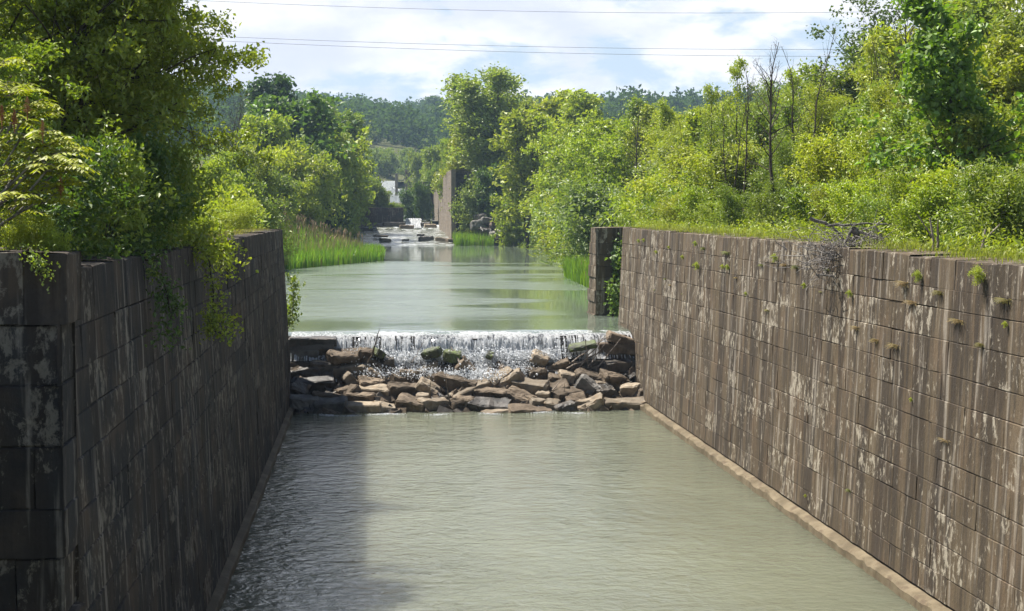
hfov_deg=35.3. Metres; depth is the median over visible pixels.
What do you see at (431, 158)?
tree
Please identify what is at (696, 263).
weed plant
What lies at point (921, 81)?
young tree
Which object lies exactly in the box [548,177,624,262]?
shrub
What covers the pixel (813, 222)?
undergrowth
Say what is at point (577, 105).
tree
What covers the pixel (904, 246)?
grass
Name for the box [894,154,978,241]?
shrub
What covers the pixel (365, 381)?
rock
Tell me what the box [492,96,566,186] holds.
tree
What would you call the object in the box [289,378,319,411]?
rock
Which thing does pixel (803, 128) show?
tree
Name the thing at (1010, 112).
shrub
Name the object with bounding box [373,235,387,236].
river rock
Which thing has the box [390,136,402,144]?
tree
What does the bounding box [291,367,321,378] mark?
rock
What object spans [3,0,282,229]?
tree
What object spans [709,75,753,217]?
bare tree
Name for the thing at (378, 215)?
breast wall
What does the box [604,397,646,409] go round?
rock
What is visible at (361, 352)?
rock
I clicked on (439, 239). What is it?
river rock
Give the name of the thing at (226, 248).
hanging vine
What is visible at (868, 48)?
young tree
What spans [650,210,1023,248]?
undergrowth
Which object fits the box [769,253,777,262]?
weed plant
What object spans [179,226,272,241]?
grass
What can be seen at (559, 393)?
rock
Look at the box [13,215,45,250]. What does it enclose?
weed plant
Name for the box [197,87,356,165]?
tree
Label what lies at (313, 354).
rock
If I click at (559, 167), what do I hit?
young tree
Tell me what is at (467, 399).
rock
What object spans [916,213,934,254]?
dead sapling
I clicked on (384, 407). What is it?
rock
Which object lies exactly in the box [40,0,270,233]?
tree
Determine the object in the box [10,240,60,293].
hanging vine
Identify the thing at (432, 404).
rock
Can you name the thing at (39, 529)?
stone pier
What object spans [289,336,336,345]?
rock
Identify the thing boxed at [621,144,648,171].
shrub
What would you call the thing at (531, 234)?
shrub
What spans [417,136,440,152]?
tree
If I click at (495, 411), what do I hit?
rock
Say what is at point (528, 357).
foam
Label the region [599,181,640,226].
shrub
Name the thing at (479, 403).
rock
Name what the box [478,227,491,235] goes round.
shore boulder
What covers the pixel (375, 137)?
tree
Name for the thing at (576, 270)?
reeds
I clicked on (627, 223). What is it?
shrub
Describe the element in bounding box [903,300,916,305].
grass tuft
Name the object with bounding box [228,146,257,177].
tree
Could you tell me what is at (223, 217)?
shrub
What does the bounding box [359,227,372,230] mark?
river rock
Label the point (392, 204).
shrub
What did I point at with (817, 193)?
shrub
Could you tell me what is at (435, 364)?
rock
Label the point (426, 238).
river rock
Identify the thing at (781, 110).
tree
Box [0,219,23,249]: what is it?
weed plant
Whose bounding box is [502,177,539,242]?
shrub
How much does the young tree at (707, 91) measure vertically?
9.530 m
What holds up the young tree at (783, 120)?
on the ground at (385, 145)
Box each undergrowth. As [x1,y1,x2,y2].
[144,138,371,173]
[514,214,760,274]
[632,213,1023,258]
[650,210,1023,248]
[656,212,1021,247]
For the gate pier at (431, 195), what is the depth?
330.12 m
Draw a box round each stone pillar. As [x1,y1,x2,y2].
[395,173,397,195]
[405,170,409,189]
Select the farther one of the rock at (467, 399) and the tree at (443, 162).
the tree at (443, 162)
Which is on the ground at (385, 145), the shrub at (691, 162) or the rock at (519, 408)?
the shrub at (691, 162)
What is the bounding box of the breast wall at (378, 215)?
[362,208,403,222]
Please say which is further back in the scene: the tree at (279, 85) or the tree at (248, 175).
the tree at (279, 85)
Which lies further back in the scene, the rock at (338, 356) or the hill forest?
the hill forest
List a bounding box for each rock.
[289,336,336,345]
[289,350,318,362]
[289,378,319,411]
[290,344,333,350]
[290,376,309,394]
[290,377,335,392]
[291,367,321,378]
[309,360,340,378]
[312,392,344,396]
[313,396,347,412]
[318,349,327,359]
[324,347,359,364]
[333,361,370,378]
[336,385,348,392]
[339,370,359,385]
[343,391,379,401]
[347,384,361,392]
[347,401,381,412]
[356,323,381,361]
[357,376,383,385]
[358,368,394,395]
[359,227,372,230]
[359,355,398,375]
[360,222,383,226]
[365,365,386,381]
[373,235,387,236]
[373,347,389,358]
[373,381,416,397]
[374,400,394,412]
[379,238,390,241]
[382,222,404,226]
[382,356,394,366]
[389,374,418,382]
[395,392,425,412]
[399,225,413,228]
[400,369,427,378]
[409,359,439,373]
[415,373,449,410]
[415,376,440,394]
[416,378,430,398]
[418,236,433,240]
[420,222,430,226]
[420,345,443,359]
[424,224,436,227]
[424,362,456,373]
[426,370,443,381]
[434,372,478,390]
[435,237,445,241]
[442,349,461,362]
[449,377,490,396]
[450,396,474,409]
[451,393,474,406]
[452,356,478,376]
[468,395,511,411]
[473,386,507,398]
[480,409,508,412]
[482,360,504,377]
[486,350,494,358]
[489,366,512,386]
[499,368,527,386]
[506,385,535,403]
[508,403,552,412]
[510,378,550,393]
[524,395,545,405]
[525,366,548,381]
[527,348,548,366]
[536,390,551,398]
[544,368,575,383]
[544,397,559,409]
[545,357,568,371]
[547,359,634,379]
[548,371,559,382]
[549,378,569,388]
[551,386,585,401]
[555,401,577,411]
[563,383,586,401]
[568,340,597,352]
[573,374,598,393]
[574,366,599,383]
[575,398,587,405]
[579,392,604,410]
[595,353,634,359]
[595,379,608,384]
[597,384,616,396]
[598,342,634,354]
[598,368,629,388]
[604,330,633,344]
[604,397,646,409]
[619,380,641,397]
[634,387,642,397]
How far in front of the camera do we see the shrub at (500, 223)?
238.60 m
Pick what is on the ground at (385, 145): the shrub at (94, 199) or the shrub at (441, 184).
the shrub at (441, 184)
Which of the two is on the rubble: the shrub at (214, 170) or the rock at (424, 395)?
the rock at (424, 395)
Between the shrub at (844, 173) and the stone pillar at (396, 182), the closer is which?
the shrub at (844, 173)
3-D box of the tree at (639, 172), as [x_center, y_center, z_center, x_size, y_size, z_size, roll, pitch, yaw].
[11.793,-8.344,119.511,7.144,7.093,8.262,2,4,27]
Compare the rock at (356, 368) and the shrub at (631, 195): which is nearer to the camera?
the rock at (356, 368)
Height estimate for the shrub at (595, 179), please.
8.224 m
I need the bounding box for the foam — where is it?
[316,335,587,416]
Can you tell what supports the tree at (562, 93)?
on the ground at (385, 145)
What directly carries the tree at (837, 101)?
on the ground at (385, 145)
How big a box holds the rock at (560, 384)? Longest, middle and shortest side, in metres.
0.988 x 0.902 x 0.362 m
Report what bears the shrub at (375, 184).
on the breast wall at (378, 215)
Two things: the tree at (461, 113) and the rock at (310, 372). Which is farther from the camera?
the tree at (461, 113)
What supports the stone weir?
on the ground at (385, 145)
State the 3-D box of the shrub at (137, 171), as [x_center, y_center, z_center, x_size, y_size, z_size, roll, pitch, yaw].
[-6.097,-1.535,23.592,2.173,2.692,2.361,1,4,23]
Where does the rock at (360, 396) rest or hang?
on the rubble
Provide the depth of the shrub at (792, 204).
52.48 m
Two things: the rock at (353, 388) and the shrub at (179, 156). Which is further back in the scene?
the rock at (353, 388)
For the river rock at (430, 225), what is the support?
in the rapids water at (396, 235)
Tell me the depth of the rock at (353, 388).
62.46 m
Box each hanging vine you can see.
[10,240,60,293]
[93,225,190,353]
[176,218,258,282]
[177,222,243,346]
[430,172,438,193]
[431,172,440,193]
[447,172,478,213]
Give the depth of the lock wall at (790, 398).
35.59 m
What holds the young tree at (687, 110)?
on the ground at (385, 145)
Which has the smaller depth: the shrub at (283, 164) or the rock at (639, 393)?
the rock at (639, 393)
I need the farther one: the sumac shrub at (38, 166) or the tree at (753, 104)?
the tree at (753, 104)
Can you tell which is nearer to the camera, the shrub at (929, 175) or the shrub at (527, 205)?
the shrub at (929, 175)
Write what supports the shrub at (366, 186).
on the ground at (385, 145)
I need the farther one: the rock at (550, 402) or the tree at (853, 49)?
the tree at (853, 49)
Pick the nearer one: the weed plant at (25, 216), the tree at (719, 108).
the weed plant at (25, 216)
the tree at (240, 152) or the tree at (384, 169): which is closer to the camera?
the tree at (240, 152)
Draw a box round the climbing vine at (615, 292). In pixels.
[603,232,621,316]
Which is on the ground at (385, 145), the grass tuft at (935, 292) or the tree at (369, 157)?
the tree at (369, 157)
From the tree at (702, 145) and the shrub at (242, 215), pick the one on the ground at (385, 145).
the tree at (702, 145)
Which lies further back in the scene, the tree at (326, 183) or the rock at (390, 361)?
the tree at (326, 183)
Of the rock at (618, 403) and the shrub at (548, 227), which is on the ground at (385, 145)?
the shrub at (548, 227)
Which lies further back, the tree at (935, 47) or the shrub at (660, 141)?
the shrub at (660, 141)
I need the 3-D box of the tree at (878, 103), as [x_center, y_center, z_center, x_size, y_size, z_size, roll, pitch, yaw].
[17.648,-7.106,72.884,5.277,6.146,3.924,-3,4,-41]
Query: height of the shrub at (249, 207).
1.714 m
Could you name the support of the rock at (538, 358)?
on the rubble
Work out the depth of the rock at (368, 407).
61.43 m
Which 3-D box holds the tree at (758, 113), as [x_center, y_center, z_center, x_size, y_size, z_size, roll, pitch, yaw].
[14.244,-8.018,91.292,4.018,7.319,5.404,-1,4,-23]
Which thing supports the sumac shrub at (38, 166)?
on the ground at (385, 145)
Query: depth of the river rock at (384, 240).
252.27 m
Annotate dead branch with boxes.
[759,207,925,292]
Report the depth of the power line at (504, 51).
149.38 m
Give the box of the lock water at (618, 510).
[206,410,918,610]
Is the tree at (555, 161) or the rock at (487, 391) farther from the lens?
the tree at (555, 161)
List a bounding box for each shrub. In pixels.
[0,56,101,229]
[0,108,144,262]
[0,114,91,246]
[53,110,182,286]
[72,113,205,254]
[101,118,223,265]
[111,140,221,245]
[173,198,226,225]
[193,178,263,228]
[200,185,281,228]
[206,206,239,232]
[220,195,262,228]
[224,209,249,229]
[243,142,310,218]
[243,194,269,228]
[256,168,303,224]
[258,196,300,269]
[261,137,328,222]
[291,171,335,231]
[305,192,323,227]
[321,188,353,238]
[327,168,358,237]
[337,173,362,238]
[340,151,375,232]
[350,145,378,240]
[363,174,387,207]
[374,185,392,207]
[386,201,396,207]
[392,204,406,211]
[396,187,415,218]
[407,184,433,219]
[412,178,434,221]
[419,164,431,215]
[425,163,441,181]
[435,154,473,210]
[449,179,487,233]
[450,205,483,234]
[470,161,508,216]
[485,190,524,245]
[500,196,532,243]
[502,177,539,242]
[516,183,540,234]
[518,175,557,237]
[520,190,562,258]
[521,187,554,248]
[525,198,545,244]
[529,169,620,265]
[533,179,631,260]
[537,194,565,254]
[545,169,622,254]
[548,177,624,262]
[596,164,675,224]
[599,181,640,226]
[609,191,680,226]
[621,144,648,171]
[621,155,716,222]
[622,170,672,220]
[631,166,754,221]
[632,130,688,179]
[649,187,695,226]
[671,134,767,226]
[671,178,717,227]
[673,134,778,225]
[688,195,745,228]
[704,181,759,229]
[741,187,789,229]
[751,172,803,230]
[774,176,845,233]
[778,121,864,223]
[804,184,855,235]
[812,165,890,236]
[827,120,910,217]
[843,109,944,227]
[850,186,900,237]
[864,162,939,241]
[873,175,969,244]
[894,125,972,230]
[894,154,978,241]
[931,155,1014,247]
[940,152,1023,251]
[973,174,1023,247]
[981,97,1023,207]
[985,91,1023,172]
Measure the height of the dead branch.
2.160 m
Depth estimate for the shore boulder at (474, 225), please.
247.25 m
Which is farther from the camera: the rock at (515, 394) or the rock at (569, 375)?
the rock at (569, 375)
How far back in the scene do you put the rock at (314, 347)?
64.20 m
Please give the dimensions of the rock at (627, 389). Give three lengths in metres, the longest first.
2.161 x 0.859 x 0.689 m
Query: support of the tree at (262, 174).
on the ground at (385, 145)
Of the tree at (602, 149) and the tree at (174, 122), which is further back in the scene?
the tree at (602, 149)
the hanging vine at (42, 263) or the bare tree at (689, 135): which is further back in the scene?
the bare tree at (689, 135)
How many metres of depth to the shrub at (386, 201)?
302.42 m
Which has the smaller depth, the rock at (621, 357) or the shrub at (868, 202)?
the shrub at (868, 202)
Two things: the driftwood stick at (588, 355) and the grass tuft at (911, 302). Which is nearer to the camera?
the grass tuft at (911, 302)
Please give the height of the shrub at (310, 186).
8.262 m
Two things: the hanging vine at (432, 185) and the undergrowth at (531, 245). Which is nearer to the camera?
the undergrowth at (531, 245)
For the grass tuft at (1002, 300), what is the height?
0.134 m
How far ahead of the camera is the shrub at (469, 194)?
252.19 m
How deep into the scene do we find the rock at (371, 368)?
63.62 m
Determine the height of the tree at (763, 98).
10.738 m
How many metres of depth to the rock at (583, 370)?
64.17 m
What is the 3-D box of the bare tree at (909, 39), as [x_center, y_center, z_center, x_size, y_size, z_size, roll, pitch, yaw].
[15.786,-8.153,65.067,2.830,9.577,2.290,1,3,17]
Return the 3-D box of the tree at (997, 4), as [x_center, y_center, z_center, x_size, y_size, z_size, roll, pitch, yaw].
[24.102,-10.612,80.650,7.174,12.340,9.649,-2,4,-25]
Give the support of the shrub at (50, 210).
on the lock wall at (177, 446)
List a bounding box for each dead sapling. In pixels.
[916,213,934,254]
[936,220,939,250]
[979,224,999,252]
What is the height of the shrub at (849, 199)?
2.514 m
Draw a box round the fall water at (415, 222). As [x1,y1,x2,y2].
[405,218,420,227]
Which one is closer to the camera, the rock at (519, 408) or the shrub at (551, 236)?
the rock at (519, 408)
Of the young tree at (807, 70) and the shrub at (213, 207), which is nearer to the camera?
the shrub at (213, 207)
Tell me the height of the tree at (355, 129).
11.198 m
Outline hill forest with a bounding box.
[146,80,858,153]
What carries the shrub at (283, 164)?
on the ground at (385, 145)
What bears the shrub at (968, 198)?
on the ground at (385, 145)
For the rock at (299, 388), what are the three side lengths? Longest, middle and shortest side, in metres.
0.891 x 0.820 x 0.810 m
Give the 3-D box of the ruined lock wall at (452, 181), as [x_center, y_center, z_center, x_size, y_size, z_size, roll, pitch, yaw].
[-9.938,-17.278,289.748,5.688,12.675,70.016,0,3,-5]
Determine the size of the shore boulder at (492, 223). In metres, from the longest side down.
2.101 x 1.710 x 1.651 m
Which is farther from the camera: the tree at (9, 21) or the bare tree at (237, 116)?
the bare tree at (237, 116)
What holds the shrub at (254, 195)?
on the ground at (385, 145)
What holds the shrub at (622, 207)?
on the ground at (385, 145)
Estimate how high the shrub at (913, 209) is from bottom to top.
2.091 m
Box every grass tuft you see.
[887,344,900,349]
[893,281,907,287]
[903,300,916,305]
[930,290,942,296]
[948,318,963,324]
[973,343,984,347]
[992,297,1011,304]
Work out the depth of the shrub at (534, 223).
190.29 m
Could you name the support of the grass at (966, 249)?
on the ground at (385, 145)
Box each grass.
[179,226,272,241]
[632,222,1023,263]
[747,227,1023,260]
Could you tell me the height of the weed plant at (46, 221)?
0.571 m
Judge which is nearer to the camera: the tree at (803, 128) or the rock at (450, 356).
the rock at (450, 356)
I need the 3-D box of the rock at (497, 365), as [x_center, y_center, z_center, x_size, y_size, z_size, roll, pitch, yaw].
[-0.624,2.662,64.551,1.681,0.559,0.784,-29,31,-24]
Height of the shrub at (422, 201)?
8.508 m
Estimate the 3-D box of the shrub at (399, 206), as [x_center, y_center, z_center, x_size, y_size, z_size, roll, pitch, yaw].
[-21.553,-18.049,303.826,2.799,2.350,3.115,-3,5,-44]
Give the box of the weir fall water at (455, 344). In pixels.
[290,330,631,381]
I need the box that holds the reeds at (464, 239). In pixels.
[451,208,493,245]
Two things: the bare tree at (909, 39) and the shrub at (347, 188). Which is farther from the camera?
the shrub at (347, 188)
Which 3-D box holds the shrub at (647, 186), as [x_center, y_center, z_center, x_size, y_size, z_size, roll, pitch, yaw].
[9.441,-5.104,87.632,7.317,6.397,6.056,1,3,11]
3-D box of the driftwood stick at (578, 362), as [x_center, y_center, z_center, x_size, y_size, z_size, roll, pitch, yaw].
[2.872,2.219,64.693,1.551,0.677,0.092,-1,4,-25]
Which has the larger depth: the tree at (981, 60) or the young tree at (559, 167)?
the young tree at (559, 167)
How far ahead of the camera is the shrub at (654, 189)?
95.68 m
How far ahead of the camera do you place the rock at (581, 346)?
64.67 m
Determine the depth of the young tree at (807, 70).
93.32 m
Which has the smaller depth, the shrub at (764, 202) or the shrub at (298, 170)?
the shrub at (764, 202)
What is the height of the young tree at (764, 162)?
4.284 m
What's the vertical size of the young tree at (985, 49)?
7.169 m
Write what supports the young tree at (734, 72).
on the ground at (385, 145)
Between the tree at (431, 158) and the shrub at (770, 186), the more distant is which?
the tree at (431, 158)
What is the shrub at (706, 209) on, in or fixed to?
on the ground at (385, 145)
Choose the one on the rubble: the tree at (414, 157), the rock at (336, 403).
the rock at (336, 403)
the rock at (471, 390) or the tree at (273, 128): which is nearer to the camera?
the rock at (471, 390)
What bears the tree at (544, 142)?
on the ground at (385, 145)
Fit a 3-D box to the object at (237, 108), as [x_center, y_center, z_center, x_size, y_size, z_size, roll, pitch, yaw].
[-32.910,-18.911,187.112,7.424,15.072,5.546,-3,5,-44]
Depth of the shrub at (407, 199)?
319.74 m
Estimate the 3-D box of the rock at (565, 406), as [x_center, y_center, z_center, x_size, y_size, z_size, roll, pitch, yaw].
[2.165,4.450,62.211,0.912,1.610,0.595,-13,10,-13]
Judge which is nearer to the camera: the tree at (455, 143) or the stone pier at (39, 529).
the stone pier at (39, 529)
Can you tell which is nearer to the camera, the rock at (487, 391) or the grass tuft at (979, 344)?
the grass tuft at (979, 344)
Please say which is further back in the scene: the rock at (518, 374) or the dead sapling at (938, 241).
the rock at (518, 374)
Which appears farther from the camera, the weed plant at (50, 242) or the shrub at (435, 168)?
the shrub at (435, 168)
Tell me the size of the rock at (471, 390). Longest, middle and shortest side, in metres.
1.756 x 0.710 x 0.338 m
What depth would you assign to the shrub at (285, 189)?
167.34 m
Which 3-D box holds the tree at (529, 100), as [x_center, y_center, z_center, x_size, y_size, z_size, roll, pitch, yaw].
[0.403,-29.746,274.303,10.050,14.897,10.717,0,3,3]
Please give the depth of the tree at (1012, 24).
68.89 m
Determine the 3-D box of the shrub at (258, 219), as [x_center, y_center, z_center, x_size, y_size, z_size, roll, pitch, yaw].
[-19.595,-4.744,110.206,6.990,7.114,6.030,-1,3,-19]
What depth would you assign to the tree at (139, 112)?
30.63 m
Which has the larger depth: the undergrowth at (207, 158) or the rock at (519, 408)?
the undergrowth at (207, 158)
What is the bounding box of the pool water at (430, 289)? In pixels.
[285,245,631,335]
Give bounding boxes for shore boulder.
[470,219,483,230]
[473,213,486,219]
[478,223,505,241]
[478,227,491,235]
[481,216,495,224]
[488,221,496,230]
[489,231,497,241]
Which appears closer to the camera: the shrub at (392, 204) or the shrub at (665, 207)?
the shrub at (665, 207)
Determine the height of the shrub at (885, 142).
4.256 m
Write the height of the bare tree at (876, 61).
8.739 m
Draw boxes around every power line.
[197,0,1011,12]
[211,40,843,56]
[221,36,842,49]
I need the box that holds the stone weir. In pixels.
[288,334,634,395]
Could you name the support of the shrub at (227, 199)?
on the ground at (385, 145)
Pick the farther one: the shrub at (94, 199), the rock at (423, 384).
the rock at (423, 384)
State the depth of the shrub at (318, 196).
192.80 m
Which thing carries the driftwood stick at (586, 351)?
on the rock at (581, 346)
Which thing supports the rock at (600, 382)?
on the rubble
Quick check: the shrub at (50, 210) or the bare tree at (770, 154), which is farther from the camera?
the bare tree at (770, 154)
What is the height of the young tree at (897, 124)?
4.177 m
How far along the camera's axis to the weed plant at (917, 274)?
31.94 m
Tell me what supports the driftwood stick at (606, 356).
on the rock at (583, 370)
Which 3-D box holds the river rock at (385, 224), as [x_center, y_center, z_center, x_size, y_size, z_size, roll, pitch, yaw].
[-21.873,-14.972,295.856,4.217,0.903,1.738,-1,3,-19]
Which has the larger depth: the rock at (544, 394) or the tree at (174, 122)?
the rock at (544, 394)
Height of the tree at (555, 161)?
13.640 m
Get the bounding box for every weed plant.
[0,203,44,246]
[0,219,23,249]
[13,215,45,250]
[28,207,59,248]
[31,223,66,250]
[54,230,74,251]
[186,212,220,234]
[194,213,229,232]
[692,261,698,269]
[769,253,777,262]
[911,269,922,282]
[967,263,985,285]
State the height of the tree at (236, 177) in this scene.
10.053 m
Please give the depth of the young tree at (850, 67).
92.88 m
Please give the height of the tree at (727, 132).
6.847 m
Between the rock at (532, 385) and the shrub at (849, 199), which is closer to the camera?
the shrub at (849, 199)
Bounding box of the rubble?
[290,357,639,413]
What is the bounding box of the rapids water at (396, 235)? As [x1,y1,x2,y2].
[354,225,496,244]
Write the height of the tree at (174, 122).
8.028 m
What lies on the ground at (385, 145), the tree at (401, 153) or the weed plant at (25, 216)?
the tree at (401, 153)
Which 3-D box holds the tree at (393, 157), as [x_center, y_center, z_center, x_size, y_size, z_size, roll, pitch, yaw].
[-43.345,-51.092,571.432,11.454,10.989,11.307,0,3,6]
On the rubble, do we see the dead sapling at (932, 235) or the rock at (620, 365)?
the rock at (620, 365)
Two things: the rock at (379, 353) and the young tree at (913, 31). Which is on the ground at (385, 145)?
the young tree at (913, 31)
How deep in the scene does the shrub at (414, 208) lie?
321.97 m
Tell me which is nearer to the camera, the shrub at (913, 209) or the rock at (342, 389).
the shrub at (913, 209)
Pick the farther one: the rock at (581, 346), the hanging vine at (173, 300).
the rock at (581, 346)
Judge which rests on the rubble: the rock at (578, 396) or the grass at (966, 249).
the rock at (578, 396)
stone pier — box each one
[0,247,84,610]
[587,227,627,315]
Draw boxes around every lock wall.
[71,229,292,610]
[433,169,472,237]
[618,227,1023,610]
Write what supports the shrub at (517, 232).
on the ground at (385, 145)
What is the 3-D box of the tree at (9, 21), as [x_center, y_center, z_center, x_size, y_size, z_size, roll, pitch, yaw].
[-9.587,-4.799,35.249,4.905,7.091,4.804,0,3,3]
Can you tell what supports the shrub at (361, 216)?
on the ground at (385, 145)
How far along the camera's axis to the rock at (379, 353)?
63.93 m
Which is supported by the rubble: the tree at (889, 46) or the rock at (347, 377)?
the rock at (347, 377)
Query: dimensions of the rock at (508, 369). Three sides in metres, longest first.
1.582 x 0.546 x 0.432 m
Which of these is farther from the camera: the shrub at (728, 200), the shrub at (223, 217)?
the shrub at (728, 200)
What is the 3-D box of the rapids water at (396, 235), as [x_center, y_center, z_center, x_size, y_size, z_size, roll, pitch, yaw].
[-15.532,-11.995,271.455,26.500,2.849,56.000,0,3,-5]
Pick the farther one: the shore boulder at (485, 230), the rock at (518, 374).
the shore boulder at (485, 230)
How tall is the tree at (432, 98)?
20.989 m
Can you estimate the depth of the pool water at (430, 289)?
94.92 m
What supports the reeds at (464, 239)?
on the ground at (385, 145)
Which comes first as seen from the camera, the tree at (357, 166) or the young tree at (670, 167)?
the young tree at (670, 167)
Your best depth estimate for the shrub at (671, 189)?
85.21 m
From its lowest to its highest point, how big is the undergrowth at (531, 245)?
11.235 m
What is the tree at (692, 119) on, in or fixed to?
on the ground at (385, 145)
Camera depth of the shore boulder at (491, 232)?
245.82 m
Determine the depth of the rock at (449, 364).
64.24 m
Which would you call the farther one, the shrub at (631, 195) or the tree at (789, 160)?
the shrub at (631, 195)
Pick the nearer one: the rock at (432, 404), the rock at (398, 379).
the rock at (432, 404)
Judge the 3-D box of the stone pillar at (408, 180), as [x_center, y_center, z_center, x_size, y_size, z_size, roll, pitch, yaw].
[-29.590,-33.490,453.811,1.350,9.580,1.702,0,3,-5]
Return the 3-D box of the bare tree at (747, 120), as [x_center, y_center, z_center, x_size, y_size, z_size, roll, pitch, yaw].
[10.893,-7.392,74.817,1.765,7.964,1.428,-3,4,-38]
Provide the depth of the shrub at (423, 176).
417.42 m
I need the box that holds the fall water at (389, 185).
[381,181,401,202]
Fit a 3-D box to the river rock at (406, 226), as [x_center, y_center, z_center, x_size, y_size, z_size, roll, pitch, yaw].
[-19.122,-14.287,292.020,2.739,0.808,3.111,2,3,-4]
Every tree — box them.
[0,0,222,228]
[0,1,232,234]
[0,4,205,129]
[0,35,91,160]
[1,12,192,219]
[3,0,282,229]
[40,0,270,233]
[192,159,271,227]
[194,148,251,204]
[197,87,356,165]
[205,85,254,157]
[206,108,304,161]
[224,89,250,147]
[226,152,289,228]
[228,99,359,177]
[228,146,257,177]
[237,142,294,219]
[239,71,303,119]
[292,140,349,232]
[319,97,340,122]
[321,123,379,236]
[334,108,371,157]
[358,148,378,170]
[366,147,387,175]
[370,131,385,144]
[375,151,390,177]
[378,147,405,176]
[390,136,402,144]
[391,154,417,176]
[397,147,415,169]
[404,148,430,189]
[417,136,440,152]
[418,144,442,185]
[421,95,441,108]
[433,124,476,178]
[436,61,528,170]
[436,137,451,166]
[437,146,454,176]
[450,91,486,152]
[486,107,563,247]
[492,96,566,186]
[492,101,526,169]
[495,91,535,166]
[513,88,572,165]
[521,107,601,230]
[527,125,627,210]
[542,88,607,176]
[543,116,639,193]
[549,164,566,255]
[573,117,635,196]
[613,93,651,185]
[617,146,678,191]
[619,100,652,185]
[620,101,659,184]
[638,106,685,165]
[647,107,683,155]
[647,115,692,169]
[649,97,676,164]
[652,105,707,127]
[655,143,713,193]
[663,111,707,141]
[669,107,735,170]
[670,104,707,175]
[691,82,725,163]
[692,110,744,164]
[704,99,739,142]
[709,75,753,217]
[711,112,767,189]
[715,55,755,185]
[728,101,784,219]
[729,68,758,214]
[733,92,785,138]
[741,40,813,221]
[741,75,798,138]
[741,137,807,219]
[765,131,808,218]
[766,96,811,218]
[768,95,809,129]
[772,24,836,151]
[773,50,896,159]
[774,66,809,147]
[778,131,850,214]
[782,101,845,188]
[788,57,863,132]
[793,80,854,181]
[795,0,914,108]
[796,62,836,124]
[818,77,897,190]
[837,0,1004,109]
[838,113,906,214]
[842,19,922,87]
[848,0,1023,206]
[848,31,890,106]
[851,0,1023,93]
[861,79,919,126]
[862,20,902,109]
[863,79,899,164]
[873,0,917,106]
[876,104,946,222]
[877,59,923,119]
[888,54,1018,125]
[903,24,922,82]
[909,29,1022,121]
[925,103,1023,217]
[933,0,1021,54]
[964,38,1023,150]
[966,30,1023,160]
[980,0,1023,98]
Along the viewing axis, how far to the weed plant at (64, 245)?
16.43 m
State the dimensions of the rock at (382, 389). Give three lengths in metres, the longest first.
1.669 x 1.164 x 0.721 m
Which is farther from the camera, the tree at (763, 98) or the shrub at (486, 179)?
the shrub at (486, 179)
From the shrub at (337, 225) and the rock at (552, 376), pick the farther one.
the shrub at (337, 225)
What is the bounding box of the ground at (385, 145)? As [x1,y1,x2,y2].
[184,129,896,257]
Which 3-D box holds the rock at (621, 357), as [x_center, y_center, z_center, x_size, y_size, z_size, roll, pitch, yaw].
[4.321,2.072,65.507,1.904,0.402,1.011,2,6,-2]
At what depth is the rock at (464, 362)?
63.98 m
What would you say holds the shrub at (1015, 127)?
on the ground at (385, 145)
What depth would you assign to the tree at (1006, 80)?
57.35 m
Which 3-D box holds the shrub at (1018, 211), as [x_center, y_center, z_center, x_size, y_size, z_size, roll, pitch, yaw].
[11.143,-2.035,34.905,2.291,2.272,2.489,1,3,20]
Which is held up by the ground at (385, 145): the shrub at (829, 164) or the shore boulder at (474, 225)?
the shrub at (829, 164)
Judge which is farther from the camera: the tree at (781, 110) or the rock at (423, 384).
the tree at (781, 110)
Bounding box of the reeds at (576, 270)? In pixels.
[561,252,589,287]
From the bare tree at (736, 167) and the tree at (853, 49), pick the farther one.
the tree at (853, 49)
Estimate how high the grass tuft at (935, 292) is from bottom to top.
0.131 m
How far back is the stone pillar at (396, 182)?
475.60 m
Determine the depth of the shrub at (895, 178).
40.12 m
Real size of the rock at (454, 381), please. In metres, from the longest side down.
1.857 x 0.778 x 0.680 m
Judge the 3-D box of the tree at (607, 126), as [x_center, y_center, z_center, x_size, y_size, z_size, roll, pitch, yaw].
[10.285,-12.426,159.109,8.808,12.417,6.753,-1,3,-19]
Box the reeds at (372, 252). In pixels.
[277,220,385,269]
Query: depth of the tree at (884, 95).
65.25 m
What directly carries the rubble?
in the lock water at (618, 510)
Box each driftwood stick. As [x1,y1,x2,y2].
[566,352,599,369]
[572,335,609,362]
[579,337,603,366]
[595,338,620,370]
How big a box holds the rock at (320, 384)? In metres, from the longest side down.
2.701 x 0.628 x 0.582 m
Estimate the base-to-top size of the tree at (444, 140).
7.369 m
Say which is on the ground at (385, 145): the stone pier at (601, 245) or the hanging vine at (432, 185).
the stone pier at (601, 245)
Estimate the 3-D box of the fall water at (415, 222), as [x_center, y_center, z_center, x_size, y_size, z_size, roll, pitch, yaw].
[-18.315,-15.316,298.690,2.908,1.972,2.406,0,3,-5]
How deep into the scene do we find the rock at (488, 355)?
64.36 m
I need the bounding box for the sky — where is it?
[161,0,1023,105]
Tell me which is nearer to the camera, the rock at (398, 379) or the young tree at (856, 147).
the young tree at (856, 147)
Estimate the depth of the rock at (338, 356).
63.86 m
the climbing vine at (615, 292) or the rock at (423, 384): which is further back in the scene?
the climbing vine at (615, 292)
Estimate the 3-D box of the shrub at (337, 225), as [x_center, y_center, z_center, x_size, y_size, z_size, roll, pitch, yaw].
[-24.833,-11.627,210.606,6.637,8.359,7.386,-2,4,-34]

